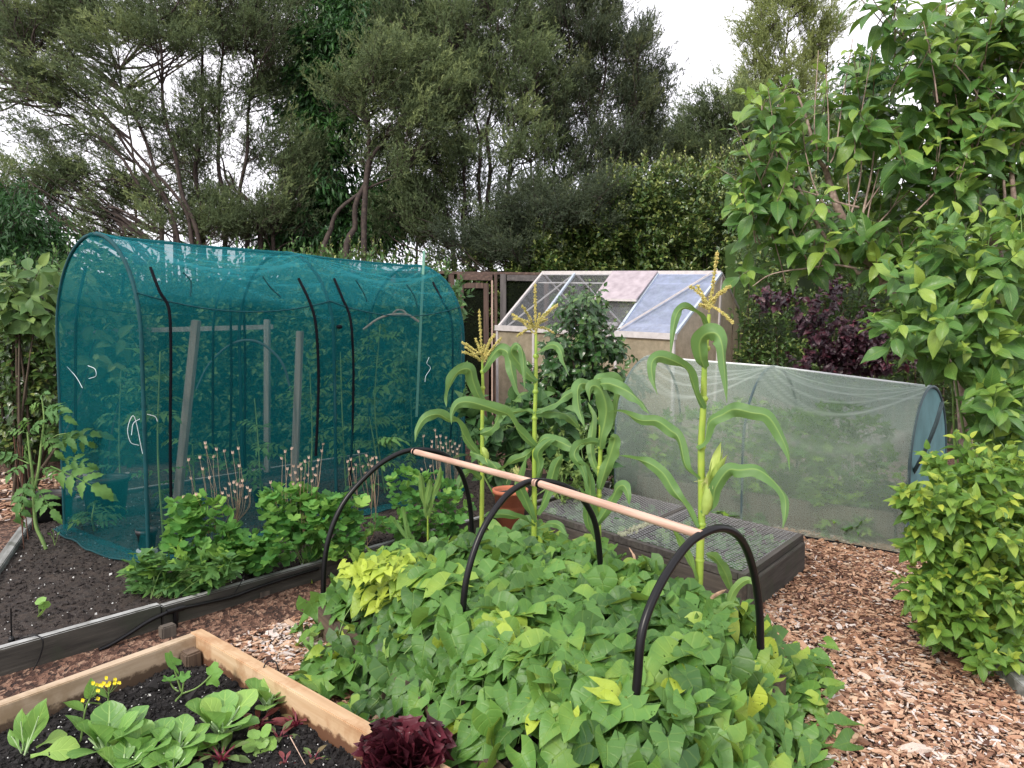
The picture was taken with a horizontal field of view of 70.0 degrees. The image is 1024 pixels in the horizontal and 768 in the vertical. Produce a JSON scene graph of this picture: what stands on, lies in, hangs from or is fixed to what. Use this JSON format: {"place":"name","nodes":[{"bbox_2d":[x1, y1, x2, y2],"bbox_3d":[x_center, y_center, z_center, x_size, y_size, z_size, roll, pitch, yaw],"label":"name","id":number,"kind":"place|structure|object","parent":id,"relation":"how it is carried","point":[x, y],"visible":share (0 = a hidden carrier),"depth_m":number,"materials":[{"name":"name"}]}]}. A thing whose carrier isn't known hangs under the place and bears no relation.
{"place":"outdoors","nodes":[
{"label":"outdoors","id":0,"kind":"place"},
{"bbox_2d":[0,0,1016,279],"label":"sky","id":1,"kind":"structure","parent":0,"point":[695,23],"materials":[{"name":"white"}]},
{"bbox_2d":[0,393,1023,767],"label":"ground","id":2,"kind":"structure","parent":0,"point":[242,619],"depth_m":4.04,"materials":[{"name":"brown wood"}]},
{"bbox_2d":[0,266,77,489],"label":"camellia shrub","id":3,"kind":"object","parent":2,"relation":"on","point":[42,378],"visible":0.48,"depth_m":6.76,"materials":[{"name":"green plant"}]},
{"bbox_2d":[0,159,99,286],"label":"broadleaf tree","id":4,"kind":"object","parent":2,"relation":"on","point":[18,235],"visible":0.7,"depth_m":11.88,"materials":[{"name":"green plant"}]},
{"bbox_2d":[0,252,137,506],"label":"loquat shrub","id":5,"kind":"object","parent":2,"relation":"on","point":[20,309],"visible":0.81,"depth_m":6.62,"materials":[{"name":"green plant"}]},
{"bbox_2d":[0,472,138,520],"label":"wood chip path","id":6,"kind":"structure","parent":2,"relation":"on","point":[5,488],"depth_m":7.59,"materials":[{"name":"wood"}]},
{"bbox_2d":[50,284,158,473],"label":"camellia shrub","id":7,"kind":"object","parent":2,"relation":"on","point":[127,454],"visible":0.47,"depth_m":7.28,"materials":[{"name":"green plant"}]},
{"bbox_2d":[0,0,260,280],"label":"kanuka tree","id":8,"kind":"object","parent":2,"relation":"on","point":[63,171],"visible":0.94,"depth_m":13.98,"materials":[{"name":"green plant"}]},
{"bbox_2d":[0,227,327,461],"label":"hedge","id":9,"kind":"object","parent":2,"relation":"on","point":[200,425],"visible":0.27,"depth_m":9.10,"materials":[{"name":"green plant"}]},
{"bbox_2d":[91,0,350,277],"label":"kanuka tree","id":10,"kind":"object","parent":2,"relation":"on","point":[254,21],"visible":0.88,"depth_m":14.54,"materials":[{"name":"green plant"}]},
{"bbox_2d":[0,629,449,767],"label":"raised bed","id":11,"kind":"object","parent":2,"relation":"on","point":[335,724],"visible":0.46,"depth_m":2.99,"materials":[{"name":"brown wood"}]},
{"bbox_2d":[0,660,361,767],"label":"soil","id":12,"kind":"structure","parent":11,"relation":"in","point":[238,733],"depth_m":2.75,"materials":[{"name":"soil"}]},
{"bbox_2d":[7,698,48,755],"bbox_3d":[-1.745,1.241,2.627,0.197,0.240,0.088,3,5,35],"label":"silverbeet","id":13,"kind":"object","parent":12,"relation":"on","point":[29,727],"visible":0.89,"depth_m":2.61,"materials":[{"name":"green plant"}]},
{"bbox_2d":[30,736,79,760],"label":"loose leaf","id":14,"kind":"object","parent":12,"relation":"on","point":[59,748],"visible":0.91,"depth_m":2.64,"materials":[{"name":"plant"}]},
{"bbox_2d":[63,678,105,741],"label":"flowering stalk","id":15,"kind":"object","parent":12,"relation":"on","point":[91,689],"visible":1,"depth_m":2.70,"materials":[{"name":"green plant"}]},
{"bbox_2d":[66,700,150,758],"bbox_3d":[-1.420,1.265,2.595,0.237,0.167,0.300,0,4,0],"label":"pak choi","id":16,"kind":"object","parent":12,"relation":"on","point":[105,722],"visible":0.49,"depth_m":2.64,"materials":[{"name":"green plant"}]},
{"bbox_2d":[97,738,158,767],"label":"pak choi","id":17,"kind":"object","parent":12,"relation":"on","point":[110,755],"visible":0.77,"depth_m":2.54,"materials":[{"name":"green plant"}]},
{"bbox_2d":[113,717,174,767],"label":"pak choi","id":18,"kind":"object","parent":12,"relation":"on","point":[132,739],"visible":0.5,"depth_m":2.60,"materials":[{"name":"green plant"}]},
{"bbox_2d":[148,741,202,767],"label":"pak choi","id":19,"kind":"object","parent":12,"relation":"on","point":[179,754],"visible":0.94,"depth_m":2.54,"materials":[{"name":"green plant"}]},
{"bbox_2d":[140,714,217,767],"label":"pak choi","id":20,"kind":"object","parent":12,"relation":"on","point":[183,728],"visible":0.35,"depth_m":2.65,"materials":[{"name":"green plant"}]},
{"bbox_2d":[162,651,222,701],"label":"courgette plant","id":21,"kind":"object","parent":12,"relation":"on","point":[214,672],"visible":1,"depth_m":3.09,"materials":[{"name":"green plant"}]},
{"bbox_2d":[185,688,259,742],"bbox_3d":[-1.083,1.262,2.740,0.259,0.154,0.306,-1,4,-21],"label":"pak choi","id":22,"kind":"object","parent":12,"relation":"on","point":[220,712],"visible":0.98,"depth_m":2.76,"materials":[{"name":"green plant"}]},
{"bbox_2d":[193,731,252,767],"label":"beetroot","id":23,"kind":"object","parent":12,"relation":"on","point":[225,742],"visible":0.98,"depth_m":2.61,"materials":[{"name":"green plant"}]},
{"bbox_2d":[242,724,276,756],"bbox_3d":[-0.920,1.312,2.673,0.126,0.129,0.050,0,4,0],"label":"nasturtium","id":24,"kind":"object","parent":12,"relation":"on","point":[263,739],"visible":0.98,"depth_m":2.67,"materials":[{"name":"green plant"}]},
{"bbox_2d":[245,676,294,710],"bbox_3d":[-0.968,1.262,2.949,0.198,0.125,0.226,-2,4,-23],"label":"pak choi","id":25,"kind":"object","parent":12,"relation":"on","point":[266,698],"visible":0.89,"depth_m":2.96,"materials":[{"name":"green plant"}]},
{"bbox_2d":[351,714,456,767],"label":"red lettuce","id":26,"kind":"object","parent":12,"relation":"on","point":[409,741],"visible":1,"depth_m":2.41,"materials":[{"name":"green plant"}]},
{"bbox_2d":[225,615,378,720],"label":"wood chip path","id":27,"kind":"structure","parent":2,"relation":"on","point":[292,665],"depth_m":3.72,"materials":[{"name":"wood"}]},
{"bbox_2d":[0,451,609,676],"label":"raised bed","id":28,"kind":"object","parent":2,"relation":"on","point":[24,654],"visible":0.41,"depth_m":3.87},
{"bbox_2d":[98,567,318,650],"bbox_3d":[-1.612,1.217,4.052,0.036,0.239,1.268,3,5,40],"label":"irrigation pipe","id":29,"kind":"object","parent":28,"relation":"attached to","point":[174,611],"visible":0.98,"depth_m":3.90,"materials":[{"name":"plastic"}]},
{"bbox_2d":[0,452,596,644],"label":"soil","id":30,"kind":"structure","parent":28,"relation":"in","point":[30,617],"depth_m":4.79,"materials":[{"name":"soil"}]},
{"bbox_2d":[24,489,75,523],"bbox_3d":[-3.655,1.043,5.780,0.374,0.357,0.374,0,4,0],"label":"plant pot","id":31,"kind":"object","parent":30,"relation":"on","point":[45,517],"visible":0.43,"depth_m":5.70,"materials":[{"name":"black plastic"}]},
{"bbox_2d":[0,390,118,549],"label":"tomato plant","id":32,"kind":"object","parent":30,"relation":"on","point":[103,491],"visible":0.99,"depth_m":4.86,"materials":[{"name":"green plant"}]},
{"bbox_2d":[67,500,127,530],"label":"tomato plant","id":33,"kind":"object","parent":30,"relation":"on","point":[76,518],"visible":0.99,"depth_m":5.36,"materials":[{"name":"green plant"}]},
{"bbox_2d":[78,473,131,520],"bbox_3d":[-3.233,0.900,5.821,0.374,0.317,0.374,0,4,0],"label":"plant pot","id":34,"kind":"object","parent":30,"relation":"on","point":[118,486],"visible":0.62,"depth_m":5.73,"materials":[{"name":"black plastic"}]},
{"bbox_2d":[87,365,157,478],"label":"tomato plant","id":35,"kind":"object","parent":30,"relation":"on","point":[135,394],"visible":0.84,"depth_m":5.97,"materials":[{"name":"green plant"}]},
{"bbox_2d":[122,344,200,536],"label":"tomato plant","id":36,"kind":"object","parent":30,"relation":"on","point":[160,492],"visible":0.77,"depth_m":5.00,"materials":[{"name":"green plant"}]},
{"bbox_2d":[116,543,244,598],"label":"plant","id":37,"kind":"object","parent":30,"relation":"on","point":[188,577],"visible":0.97,"depth_m":4.03,"materials":[{"name":"green plant"}]},
{"bbox_2d":[171,320,200,534],"bbox_3d":[-2.300,0.354,5.134,0.263,1.602,0.052,0,4,0],"label":"wooden stake","id":38,"kind":"object","parent":30,"relation":"on","point":[188,394],"visible":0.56,"depth_m":5.10,"materials":[{"name":"wood"}]},
{"bbox_2d":[66,324,272,334],"bbox_3d":[-3.604,-0.575,7.729,2.086,0.111,0.030,-1,4,-8],"label":"timber rail","id":39,"kind":"object","parent":38,"relation":"attached to","point":[209,328],"visible":0.36,"depth_m":7.76,"materials":[{"name":"wood"}]},
{"bbox_2d":[161,438,236,525],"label":"tomato plant","id":40,"kind":"object","parent":30,"relation":"on","point":[192,461],"visible":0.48,"depth_m":5.38,"materials":[{"name":"green plant"}]},
{"bbox_2d":[158,488,260,564],"bbox_3d":[-1.815,0.877,4.372,0.605,0.541,0.453,0,4,0],"label":"columbine","id":41,"kind":"object","parent":30,"relation":"on","point":[184,521],"visible":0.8,"depth_m":4.29,"materials":[{"name":"green plant"}]},
{"bbox_2d":[182,441,251,536],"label":"dried seed stalks","id":42,"kind":"object","parent":30,"relation":"on","point":[229,483],"visible":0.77,"depth_m":4.38,"materials":[{"name":"plant"}]},
{"bbox_2d":[205,425,267,492],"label":"tomato plant","id":43,"kind":"object","parent":30,"relation":"on","point":[223,463],"visible":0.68,"depth_m":6.57,"materials":[{"name":"green plant"}]},
{"bbox_2d":[214,521,296,576],"bbox_3d":[-1.527,0.979,4.336,0.511,0.342,0.359,0,4,0],"label":"columbine","id":44,"kind":"object","parent":30,"relation":"on","point":[256,564],"visible":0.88,"depth_m":4.28,"materials":[{"name":"green plant"}]},
{"bbox_2d":[53,232,464,562],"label":"netting tunnel","id":45,"kind":"structure","parent":30,"relation":"on","point":[235,271],"depth_m":5.49,"materials":[{"name":"teal fabric"}]},
{"bbox_2d":[196,339,291,391],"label":"hose arch","id":46,"kind":"structure","parent":45,"relation":"attached to","point":[239,341],"depth_m":6.39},
{"bbox_2d":[415,251,424,416],"bbox_3d":[-0.850,-0.460,6.784,0.103,1.535,0.022,0,4,0],"label":"plastic stake","id":47,"kind":"object","parent":45,"relation":"attached to","point":[419,345],"visible":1,"depth_m":6.78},
{"bbox_2d":[236,398,288,508],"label":"tomato plant","id":48,"kind":"object","parent":30,"relation":"on","point":[265,453],"visible":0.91,"depth_m":6.03,"materials":[{"name":"green plant"}]},
{"bbox_2d":[264,319,270,472],"bbox_3d":[-2.486,0.125,7.424,0.089,1.557,0.055,0,4,0],"label":"wooden stake","id":49,"kind":"object","parent":30,"relation":"on","point":[267,388],"visible":1,"depth_m":7.40,"materials":[{"name":"wood"}]},
{"bbox_2d":[290,331,303,511],"bbox_3d":[-1.704,0.310,5.783,0.132,1.456,0.050,0,4,0],"label":"wooden stake","id":50,"kind":"object","parent":30,"relation":"on","point":[296,397],"visible":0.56,"depth_m":5.75,"materials":[{"name":"wood"}]},
{"bbox_2d":[275,340,338,493],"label":"tomato plant","id":51,"kind":"object","parent":30,"relation":"on","point":[311,420],"visible":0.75,"depth_m":6.22,"materials":[{"name":"green plant"}]},
{"bbox_2d":[255,481,370,564],"bbox_3d":[-1.251,0.865,4.601,0.763,0.536,0.471,0,4,0],"label":"columbine","id":52,"kind":"object","parent":30,"relation":"on","point":[325,504],"visible":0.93,"depth_m":4.55,"materials":[{"name":"green plant"}]},
{"bbox_2d":[315,351,362,485],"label":"tomato plant","id":53,"kind":"object","parent":30,"relation":"on","point":[331,443],"visible":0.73,"depth_m":6.93,"materials":[{"name":"green plant"}]},
{"bbox_2d":[339,416,410,507],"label":"tomato plant","id":54,"kind":"object","parent":30,"relation":"on","point":[383,441],"visible":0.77,"depth_m":6.03,"materials":[{"name":"green plant"}]},
{"bbox_2d":[348,324,404,492],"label":"tomato plant","id":55,"kind":"object","parent":30,"relation":"on","point":[381,392],"visible":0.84,"depth_m":6.58,"materials":[{"name":"green plant"}]},
{"bbox_2d":[383,331,437,467],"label":"tomato plant","id":56,"kind":"object","parent":30,"relation":"on","point":[410,360],"visible":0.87,"depth_m":7.23,"materials":[{"name":"green plant"}]},
{"bbox_2d":[361,463,476,541],"bbox_3d":[-0.658,0.828,5.065,0.828,0.571,0.489,0,4,0],"label":"columbine","id":57,"kind":"object","parent":30,"relation":"on","point":[451,520],"visible":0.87,"depth_m":5.04,"materials":[{"name":"green plant"}]},
{"bbox_2d":[414,309,522,527],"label":"maize plant","id":58,"kind":"object","parent":30,"relation":"on","point":[469,372],"visible":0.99,"depth_m":4.50,"materials":[{"name":"green plant"}]},
{"bbox_2d":[448,382,625,500],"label":"comfrey plant","id":59,"kind":"object","parent":30,"relation":"on","point":[508,435],"visible":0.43,"depth_m":6.21,"materials":[{"name":"green plant"}]},
{"bbox_2d":[0,0,629,263],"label":"kanuka tree","id":60,"kind":"object","parent":2,"relation":"on","point":[120,150],"visible":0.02,"depth_m":19.60,"materials":[{"name":"green plant"}]},
{"bbox_2d":[230,0,451,271],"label":"broadleaf tree","id":61,"kind":"object","parent":2,"relation":"on","point":[326,45],"visible":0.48,"depth_m":14.99,"materials":[{"name":"green plant"}]},
{"bbox_2d":[275,232,474,461],"bbox_3d":[-1.719,-0.219,9.173,2.523,3.288,1.780,0,4,0],"label":"hedge","id":62,"kind":"object","parent":2,"relation":"on","point":[431,339],"visible":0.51,"depth_m":8.84,"materials":[{"name":"green plant"}]},
{"bbox_2d":[299,6,497,262],"bbox_3d":[-2.176,-3.181,13.948,3.869,7.732,3.291,0,4,0],"label":"kanuka tree","id":63,"kind":"object","parent":2,"relation":"on","point":[406,92],"visible":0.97,"depth_m":13.40,"materials":[{"name":"green plant"}]},
{"bbox_2d":[306,235,563,400],"bbox_3d":[-1.551,-0.900,13.576,5.341,3.790,1.703,0,4,0],"label":"hedge","id":64,"kind":"object","parent":2,"relation":"on","point":[465,266],"visible":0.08,"depth_m":13.24,"materials":[{"name":"green plant"}]},
{"bbox_2d":[353,271,548,426],"bbox_3d":[-1.389,-0.606,12.729,4.057,2.745,1.337,0,4,0],"label":"fruit cage","id":65,"kind":"object","parent":2,"relation":"on","point":[513,287],"visible":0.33,"depth_m":12.12,"materials":[{"name":"wood"}]},
{"bbox_2d":[454,279,488,419],"bbox_3d":[-0.664,-0.507,12.109,0.559,2.429,0.088,0,4,0],"label":"door","id":66,"kind":"structure","parent":65,"relation":"in","point":[485,286],"depth_m":12.08,"materials":[{"name":"wood"}]},
{"bbox_2d":[349,0,602,271],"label":"kanuka tree","id":67,"kind":"object","parent":2,"relation":"on","point":[528,48],"visible":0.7,"depth_m":14.12,"materials":[{"name":"green plant"}]},
{"bbox_2d":[492,485,527,529],"bbox_3d":[-0.014,0.946,5.574,0.275,0.297,0.275,0,4,0],"label":"terracotta pot","id":68,"kind":"object","parent":2,"relation":"on","point":[513,503],"visible":0.52,"depth_m":5.48,"materials":[{"name":"brown ceramic"}]},
{"bbox_2d":[410,134,651,289],"bbox_3d":[0.411,-1.769,13.258,4.485,5.000,3.282,0,4,0],"label":"kanuka bush","id":69,"kind":"object","parent":2,"relation":"on","point":[509,219],"visible":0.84,"depth_m":12.66,"materials":[{"name":"green plant"}]},
{"bbox_2d":[317,593,785,767],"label":"raised bed","id":70,"kind":"object","parent":2,"relation":"on","point":[325,619],"visible":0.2,"depth_m":3.41,"materials":[{"name":"wood"}]},
{"bbox_2d":[344,618,602,767],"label":"soil","id":71,"kind":"structure","parent":70,"relation":"in","point":[506,762],"depth_m":2.58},
{"bbox_2d":[320,447,474,593],"bbox_3d":[-0.634,0.869,4.198,0.955,1.006,0.072,-2,4,-30],"label":"pipe hoop","id":72,"kind":"object","parent":71,"relation":"on","point":[363,479],"visible":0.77,"depth_m":4.09,"materials":[{"name":"plastic"}]},
{"bbox_2d":[418,466,441,540],"bbox_3d":[-0.503,0.824,4.528,0.147,0.664,0.089,0,4,0],"label":"young maize","id":73,"kind":"object","parent":71,"relation":"on","point":[428,494],"visible":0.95,"depth_m":4.52,"materials":[{"name":"green plant"}]},
{"bbox_2d":[450,284,597,537],"bbox_3d":[0.070,0.309,4.104,0.802,1.747,0.450,0,4,0],"label":"maize plant","id":74,"kind":"object","parent":71,"relation":"on","point":[516,355],"visible":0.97,"depth_m":4.08,"materials":[{"name":"green plant"}]},
{"bbox_2d":[460,478,602,611],"bbox_3d":[0.096,0.804,3.296,0.861,0.760,0.065,-3,5,-38],"label":"pipe hoop","id":75,"kind":"object","parent":71,"relation":"on","point":[505,496],"visible":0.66,"depth_m":3.17,"materials":[{"name":"plastic"}]},
{"bbox_2d":[411,448,535,485],"bbox_3d":[-0.231,0.434,3.726,0.040,0.081,1.119,-3,5,-36],"label":"wooden dowel","id":76,"kind":"object","parent":75,"relation":"attached to","point":[484,469],"visible":0.94,"depth_m":3.66,"materials":[{"name":"wood"}]},
{"bbox_2d":[285,515,863,767],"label":"sweet potato vines","id":77,"kind":"object","parent":71,"relation":"on","point":[543,629],"visible":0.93,"depth_m":2.87,"materials":[{"name":"green plant"}]},
{"bbox_2d":[569,372,648,539],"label":"maize plant","id":78,"kind":"object","parent":71,"relation":"on","point":[599,385],"visible":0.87,"depth_m":3.83,"materials":[{"name":"green plant"}]},
{"bbox_2d":[632,524,764,722],"bbox_3d":[0.655,0.754,2.489,0.791,0.546,0.055,-3,5,-40],"label":"pipe hoop","id":79,"kind":"object","parent":71,"relation":"on","point":[675,560],"visible":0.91,"depth_m":2.41,"materials":[{"name":"plastic"}]},
{"bbox_2d":[534,479,703,539],"bbox_3d":[0.375,0.486,2.858,0.040,0.081,0.959,-2,4,-33],"label":"wooden dowel","id":80,"kind":"object","parent":79,"relation":"attached to","point":[643,516],"visible":1,"depth_m":2.78,"materials":[{"name":"wood"}]},
{"bbox_2d":[609,250,789,589],"bbox_3d":[0.794,0.327,3.212,0.798,1.827,0.359,1,4,16],"label":"maize plant","id":81,"kind":"object","parent":71,"relation":"on","point":[720,473],"visible":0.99,"depth_m":3.21,"materials":[{"name":"green plant"}]},
{"bbox_2d":[694,576,751,618],"bbox_3d":[0.863,1.017,2.988,0.251,0.480,0.090,0,4,0],"label":"young maize","id":82,"kind":"object","parent":71,"relation":"on","point":[737,586],"visible":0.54,"depth_m":2.98,"materials":[{"name":"green plant"}]},
{"bbox_2d":[529,423,597,517],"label":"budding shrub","id":83,"kind":"object","parent":2,"relation":"on","point":[575,476],"visible":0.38,"depth_m":6.07,"materials":[{"name":"green plant"}]},
{"bbox_2d":[522,279,656,489],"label":"coffee bush","id":84,"kind":"object","parent":2,"relation":"on","point":[580,360],"visible":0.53,"depth_m":7.25,"materials":[{"name":"green plant"}]},
{"bbox_2d":[516,0,689,184],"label":"kanuka tree","id":85,"kind":"object","parent":2,"relation":"on","point":[641,129],"visible":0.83,"depth_m":14.71,"materials":[{"name":"green plant"}]},
{"bbox_2d":[494,269,747,464],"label":"glasshouse","id":86,"kind":"structure","parent":2,"relation":"on","point":[644,330],"depth_m":9.55,"materials":[{"name":"glass"}]},
{"bbox_2d":[504,140,825,410],"bbox_3d":[2.818,-1.934,13.498,6.138,5.030,2.215,0,4,0],"label":"hedge","id":87,"kind":"object","parent":2,"relation":"on","point":[676,226],"visible":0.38,"depth_m":12.93,"materials":[{"name":"green plant"}]},
{"bbox_2d":[526,487,804,604],"bbox_3d":[1.053,1.116,5.377,1.097,0.270,2.321,-3,5,-37],"label":"netted bed","id":88,"kind":"object","parent":2,"relation":"on","point":[781,565],"visible":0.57,"depth_m":4.88,"materials":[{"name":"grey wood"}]},
{"bbox_2d":[544,493,667,539],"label":"strawberry plants","id":89,"kind":"object","parent":88,"relation":"on","point":[610,524],"visible":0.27,"depth_m":5.78,"materials":[{"name":"green plant"}]},
{"bbox_2d":[641,516,784,570],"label":"strawberry plants","id":90,"kind":"object","parent":88,"relation":"on","point":[718,543],"visible":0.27,"depth_m":4.99,"materials":[{"name":"green plant"}]},
{"bbox_2d":[650,56,848,184],"bbox_3d":[5.821,-3.866,18.583,5.878,8.493,3.443,0,4,0],"label":"kanuka tree","id":91,"kind":"object","parent":2,"relation":"on","point":[701,126],"visible":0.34,"depth_m":18.09,"materials":[{"name":"green plant"}]},
{"bbox_2d":[637,466,904,544],"bbox_3d":[2.344,1.041,6.599,2.321,0.260,0.895,3,5,41],"label":"raised bed","id":92,"kind":"object","parent":2,"relation":"on","point":[802,515],"visible":0.32,"depth_m":6.06,"materials":[{"name":"wood"}]},
{"bbox_2d":[638,471,900,519],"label":"soil","id":93,"kind":"structure","parent":92,"relation":"in","point":[684,478],"depth_m":6.79,"materials":[{"name":"soil"}]},
{"bbox_2d":[635,396,907,542],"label":"celery plants","id":94,"kind":"object","parent":93,"relation":"on","point":[819,472],"visible":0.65,"depth_m":6.21,"materials":[{"name":"green plant"}]},
{"bbox_2d":[614,355,946,553],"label":"netting tunnel","id":95,"kind":"structure","parent":2,"relation":"on","point":[929,424],"depth_m":5.90,"materials":[{"name":"fabric"}]},
{"bbox_2d":[653,45,910,202],"bbox_3d":[8.295,-5.205,22.622,9.022,10.635,3.693,0,4,0],"label":"broadleaf tree","id":96,"kind":"object","parent":2,"relation":"on","point":[885,76],"visible":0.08,"depth_m":21.91,"materials":[{"name":"green plant"}]},
{"bbox_2d":[705,0,864,173],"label":"kanuka tree","id":97,"kind":"object","parent":2,"relation":"on","point":[761,37],"visible":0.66,"depth_m":19.97,"materials":[{"name":"green plant"}]},
{"bbox_2d":[749,273,917,471],"bbox_3d":[3.610,-0.072,8.174,1.986,2.298,0.701,0,4,-6],"label":"smoke bush","id":98,"kind":"object","parent":2,"relation":"on","point":[830,355],"visible":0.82,"depth_m":8.12,"materials":[{"name":"purple plant"}]},
{"bbox_2d":[723,168,1006,448],"bbox_3d":[4.977,-1.050,9.887,4.485,4.350,1.646,0,4,0],"label":"hedge","id":99,"kind":"object","parent":2,"relation":"on","point":[769,338],"visible":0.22,"depth_m":9.74,"materials":[{"name":"green plant"}]},
{"bbox_2d":[883,429,1023,682],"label":"leafy shrub","id":100,"kind":"object","parent":2,"relation":"on","point":[963,537],"visible":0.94,"depth_m":3.37,"materials":[{"name":"green plant"}]},
{"bbox_2d":[763,526,1023,767],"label":"wood chip path","id":101,"kind":"structure","parent":0,"point":[893,634],"depth_m":3.44,"materials":[{"name":"wood"}]},
{"bbox_2d":[702,39,972,454],"bbox_3d":[2.160,-0.429,4.931,1.884,3.419,1.496,0,4,0],"label":"fruit tree","id":102,"kind":"object","parent":101,"relation":"on","point":[784,210],"visible":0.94,"depth_m":4.51,"materials":[{"name":"green plant"}]},
{"bbox_2d":[783,613,993,760],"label":"wood splinters","id":103,"kind":"object","parent":101,"relation":"on","point":[920,748],"visible":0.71,"depth_m":3.23,"materials":[{"name":"wood"}]},
{"bbox_2d":[838,0,1023,492],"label":"fruit tree","id":104,"kind":"object","parent":101,"relation":"on","point":[972,143],"visible":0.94,"depth_m":4.22,"materials":[{"name":"green plant"}]},
{"bbox_2d":[855,200,1023,566],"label":"leafy shrub","id":105,"kind":"object","parent":101,"relation":"on","point":[969,327],"visible":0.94,"depth_m":3.75,"materials":[{"name":"green plant"}]},
{"bbox_2d":[981,648,1023,696],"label":"edging board","id":106,"kind":"object","parent":101,"relation":"on","point":[1014,679],"visible":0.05,"depth_m":3.29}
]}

